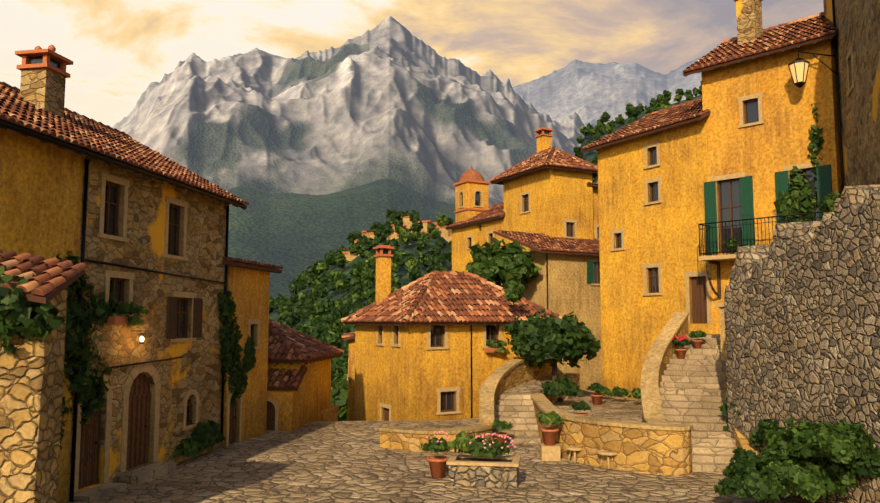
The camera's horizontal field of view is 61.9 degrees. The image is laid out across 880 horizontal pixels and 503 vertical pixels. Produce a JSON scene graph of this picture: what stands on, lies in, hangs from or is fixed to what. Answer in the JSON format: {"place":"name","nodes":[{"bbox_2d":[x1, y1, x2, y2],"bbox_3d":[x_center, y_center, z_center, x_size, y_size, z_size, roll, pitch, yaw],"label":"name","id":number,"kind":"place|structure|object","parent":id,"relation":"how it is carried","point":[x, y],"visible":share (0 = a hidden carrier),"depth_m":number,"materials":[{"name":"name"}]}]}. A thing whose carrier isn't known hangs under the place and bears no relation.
{"place":"outdoors","nodes":[
{"label":"outdoors","id":0,"kind":"place"},
{"bbox_2d":[112,16,701,342],"bbox_3d":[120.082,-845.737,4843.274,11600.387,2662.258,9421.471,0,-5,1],"label":"terrain ground","id":1,"kind":"structure","parent":0,"point":[311,158],"depth_m":2202.06,"materials":[{"name":"grey stone"}]},
{"bbox_2d":[345,217,451,260],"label":"village walls","id":2,"kind":"structure","parent":1,"relation":"on","point":[351,256],"depth_m":441.39,"materials":[{"name":"yellow paint"}]},
{"bbox_2d":[343,216,451,253],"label":"village roofs","id":3,"kind":"structure","parent":2,"relation":"on","point":[428,221],"depth_m":445.89,"materials":[{"name":"tile"}]},
{"bbox_2d":[123,94,681,451],"bbox_3d":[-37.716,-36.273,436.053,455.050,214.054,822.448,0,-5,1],"label":"foliage","id":4,"kind":"object","parent":1,"relation":"on","point":[461,440],"visible":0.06,"depth_m":339.11,"materials":[{"name":"green plant"}]},
{"bbox_2d":[0,81,879,501],"bbox_3d":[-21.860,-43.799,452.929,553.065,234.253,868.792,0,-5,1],"label":"dark leaf","id":5,"kind":"object","parent":1,"relation":"on","point":[546,339],"visible":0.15,"depth_m":24.65,"materials":[{"name":"green plant"}]},
{"bbox_2d":[110,87,877,502],"bbox_3d":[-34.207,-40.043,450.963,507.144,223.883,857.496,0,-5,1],"label":"foliage","id":6,"kind":"object","parent":5,"relation":"on","point":[804,459],"visible":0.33,"depth_m":21.73,"materials":[{"name":"green plant"}]},
{"bbox_2d":[426,430,515,448],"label":"pink flowers","id":7,"kind":"object","parent":6,"relation":"on","point":[492,434],"visible":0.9,"depth_m":18.66,"materials":[{"name":"pink plant"}]},
{"bbox_2d":[0,0,823,126],"label":"sky","id":8,"kind":"structure","parent":0,"point":[116,48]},
{"bbox_2d":[66,417,843,502],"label":"plaza ground","id":9,"kind":"structure","parent":0,"point":[332,462],"depth_m":19.14,"materials":[{"name":"grey stone"}]},
{"bbox_2d":[0,275,66,502],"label":"ruin wall","id":10,"kind":"structure","parent":9,"relation":"on","point":[31,380],"depth_m":12.41,"materials":[{"name":"beige stone"}]},
{"bbox_2d":[0,128,83,502],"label":"house","id":11,"kind":"structure","parent":9,"relation":"on","point":[41,183],"depth_m":16.15,"materials":[{"name":"paint"}]},
{"bbox_2d":[68,155,228,501],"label":"house","id":12,"kind":"structure","parent":9,"relation":"on","point":[197,366],"depth_m":20.55,"materials":[{"name":"brown stone"}]},
{"bbox_2d":[78,276,706,488],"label":"doors","id":13,"kind":"structure","parent":12,"relation":"in","point":[138,421],"depth_m":19.69,"materials":[{"name":"brown wood"}]},
{"bbox_2d":[0,18,837,390],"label":"roof deck","id":14,"kind":"structure","parent":12,"relation":"on","point":[46,298],"depth_m":29.32,"materials":[{"name":"brown tile"}]},
{"bbox_2d":[0,12,836,387],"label":"roof tiles","id":15,"kind":"object","parent":14,"relation":"on","point":[404,302],"visible":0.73,"depth_m":30.37,"materials":[{"name":"brown tile"}]},
{"bbox_2d":[20,0,762,117],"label":"chimney stone","id":16,"kind":"object","parent":15,"relation":"on","point":[43,88],"visible":0.59,"depth_m":19.70,"materials":[{"name":"beige stone"}]},
{"bbox_2d":[376,135,551,302],"bbox_3d":[2.085,-2.381,42.147,0.920,11.700,16.657,-4,-7,38],"label":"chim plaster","id":17,"kind":"object","parent":15,"relation":"on","point":[383,277],"visible":0.5,"depth_m":35.26,"materials":[{"name":"yellow paint"}]},
{"bbox_2d":[15,0,762,256],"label":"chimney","id":18,"kind":"object","parent":17,"relation":"on","point":[46,54],"visible":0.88,"depth_m":19.57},
{"bbox_2d":[0,0,844,501],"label":"pipes","id":19,"kind":"object","parent":12,"relation":"attached to","point":[86,152],"visible":0.81,"depth_m":18.74,"materials":[{"name":"black metal"}]},
{"bbox_2d":[104,99,818,423],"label":"window frames","id":20,"kind":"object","parent":12,"relation":"attached to","point":[109,186],"visible":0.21,"depth_m":26.43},
{"bbox_2d":[222,266,269,446],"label":"house","id":21,"kind":"structure","parent":9,"relation":"on","point":[248,288],"depth_m":26.11,"materials":[{"name":"paint"}]},
{"bbox_2d":[267,388,298,430],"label":"house wall","id":22,"kind":"structure","parent":9,"relation":"on","point":[288,410],"depth_m":27.69,"materials":[{"name":"paint"}]},
{"bbox_2d":[268,359,330,427],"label":"house","id":23,"kind":"structure","parent":9,"relation":"on","point":[315,393],"depth_m":30.47,"materials":[{"name":"paint"}]},
{"bbox_2d":[348,339,354,420],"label":"wall","id":24,"kind":"structure","parent":9,"relation":"on","point":[351,380],"depth_m":36.37,"materials":[{"name":"paint"}]},
{"bbox_2d":[74,334,736,501],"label":"steps","id":25,"kind":"structure","parent":9,"relation":"on","point":[691,389],"depth_m":23.70,"materials":[{"name":"beige stone"}]},
{"bbox_2d":[354,325,552,420],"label":"house","id":26,"kind":"structure","parent":9,"relation":"on","point":[408,377],"depth_m":31.91,"materials":[{"name":"paint"}]},
{"bbox_2d":[74,46,853,492],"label":"trim","id":27,"kind":"structure","parent":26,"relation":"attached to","point":[140,368],"depth_m":22.22,"materials":[{"name":"beige stone"}]},
{"bbox_2d":[166,297,202,338],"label":"shutters","id":28,"kind":"object","parent":27,"relation":"attached to","point":[171,322],"depth_m":21.27,"materials":[{"name":"brown wood"}]},
{"bbox_2d":[107,316,503,352],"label":"pots","id":29,"kind":"object","parent":27,"relation":"on","point":[114,320],"visible":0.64,"depth_m":18.32,"materials":[{"name":"orange ceramic"}]},
{"bbox_2d":[28,56,818,421],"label":"panes","id":30,"kind":"object","parent":27,"relation":"in","point":[724,192],"visible":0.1,"depth_m":28.70,"materials":[{"name":"black glass"}]},
{"bbox_2d":[587,164,831,282],"bbox_3d":[9.854,-0.374,36.555,2.992,3.450,22.838,2,-6,-18],"label":"shutter","id":31,"kind":"object","parent":27,"relation":"on","point":[824,182],"visible":0.52,"depth_m":28.12,"materials":[{"name":"green wood"}]},
{"bbox_2d":[452,217,503,284],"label":"house","id":32,"kind":"structure","parent":9,"relation":"on","point":[461,256],"depth_m":52.66,"materials":[{"name":"paint"}]},
{"bbox_2d":[455,182,488,222],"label":"bell tower","id":33,"kind":"structure","parent":32,"relation":"on","point":[468,188],"depth_m":53.88,"materials":[{"name":"paint"}]},
{"bbox_2d":[453,179,490,212],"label":"cornice","id":34,"kind":"structure","parent":33,"relation":"attached to","point":[473,181],"depth_m":53.81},
{"bbox_2d":[459,166,484,181],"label":"dome roof","id":35,"kind":"structure","parent":34,"relation":"on","point":[472,174],"depth_m":54.08,"materials":[{"name":"tile"}]},
{"bbox_2d":[449,465,518,487],"bbox_3d":[1.131,5.638,18.703,1.700,0.520,0.900,-1,-5,9],"label":"planter trough","id":36,"kind":"object","parent":9,"relation":"on","point":[484,476],"visible":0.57,"depth_m":18.26,"materials":[{"name":"beige stone"}]},
{"bbox_2d":[457,458,511,461],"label":"soil","id":37,"kind":"structure","parent":36,"relation":"in","point":[490,460],"depth_m":18.82,"materials":[{"name":"brown soil"}]},
{"bbox_2d":[496,279,562,401],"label":"small tree trunks","id":38,"kind":"object","parent":9,"relation":"on","point":[554,375],"depth_m":30.88,"materials":[{"name":"brown plant"}]},
{"bbox_2d":[321,317,757,475],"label":"walls","id":39,"kind":"structure","parent":9,"relation":"on","point":[660,452],"depth_m":20.96,"materials":[{"name":"beige stone"}]},
{"bbox_2d":[379,312,692,433],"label":"wall caps","id":40,"kind":"object","parent":39,"relation":"on","point":[654,419],"depth_m":23.95,"materials":[{"name":"beige stone"}]},
{"bbox_2d":[506,251,601,392],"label":"house","id":41,"kind":"structure","parent":9,"relation":"on","point":[570,289],"depth_m":40.58,"materials":[{"name":"paint"}]},
{"bbox_2d":[427,340,702,477],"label":"flower pots","id":42,"kind":"object","parent":9,"relation":"on","point":[437,465],"visible":0.9,"depth_m":21.79,"materials":[{"name":"orange ceramic"}]},
{"bbox_2d":[672,335,688,340],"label":"red flowers","id":43,"kind":"object","parent":42,"relation":"in","point":[682,337],"visible":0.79,"depth_m":26.40,"materials":[{"name":"red plant"}]},
{"bbox_2d":[446,302,723,466],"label":"stone slab","id":44,"kind":"structure","parent":9,"relation":"on","point":[549,453],"depth_m":19.06,"materials":[{"name":"beige stone"}]},
{"bbox_2d":[566,446,616,468],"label":"stone stools","id":45,"kind":"object","parent":9,"relation":"on","point":[599,452],"visible":0.75,"depth_m":20.74,"materials":[{"name":"beige stone"}]},
{"bbox_2d":[592,187,598,238],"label":"house wall","id":46,"kind":"structure","parent":9,"relation":"on","point":[595,207],"depth_m":46.29,"materials":[{"name":"yellow paint"}]},
{"bbox_2d":[597,117,712,399],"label":"long house","id":47,"kind":"structure","parent":9,"relation":"on","point":[665,233],"depth_m":32.09,"materials":[{"name":"paint"}]},
{"bbox_2d":[719,307,725,359],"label":"wall","id":48,"kind":"structure","parent":9,"relation":"on","point":[722,334],"depth_m":25.63,"materials":[{"name":"paint"}]},
{"bbox_2d":[701,38,841,333],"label":"house tower","id":49,"kind":"structure","parent":9,"relation":"on","point":[776,141],"depth_m":27.78,"materials":[{"name":"paint"}]},
{"bbox_2d":[0,37,832,363],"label":"beams","id":50,"kind":"structure","parent":49,"relation":"attached to","point":[718,293],"depth_m":28.48,"materials":[{"name":"brown wood"}]},
{"bbox_2d":[699,254,735,260],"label":"balcony slab","id":51,"kind":"structure","parent":50,"relation":"on","point":[728,257],"depth_m":27.95,"materials":[{"name":"beige stone"}]},
{"bbox_2d":[95,51,837,443],"bbox_3d":[0.946,0.361,30.376,25.068,14.495,17.402,2,-6,-17],"label":"iron","id":52,"kind":"object","parent":49,"relation":"attached to","point":[705,225],"visible":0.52,"depth_m":26.75,"materials":[{"name":"black metal"}]},
{"bbox_2d":[790,62,807,82],"bbox_3d":[13.007,-6.438,26.547,0.584,0.662,0.612,0,-5,1],"label":"lantern glass","id":53,"kind":"object","parent":52,"relation":"on","point":[799,68],"visible":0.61,"depth_m":26.38,"materials":[{"name":"yellow glass"}]},
{"bbox_2d":[724,184,879,502],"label":"rubble wall","id":54,"kind":"structure","parent":9,"relation":"on","point":[802,317],"depth_m":17.89,"materials":[{"name":"grey stone"}]},
{"bbox_2d":[823,0,879,185],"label":"building wall","id":55,"kind":"structure","parent":9,"relation":"on","point":[858,24],"depth_m":22.45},
{"bbox_2d":[503,167,592,251],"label":"house wall","id":56,"kind":"structure","parent":0,"point":[558,196],"depth_m":45.30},
{"bbox_2d":[502,334,719,421],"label":"terrace","id":57,"kind":"structure","parent":0,"point":[619,408],"depth_m":29.51,"materials":[{"name":"beige stone"}]}
]}

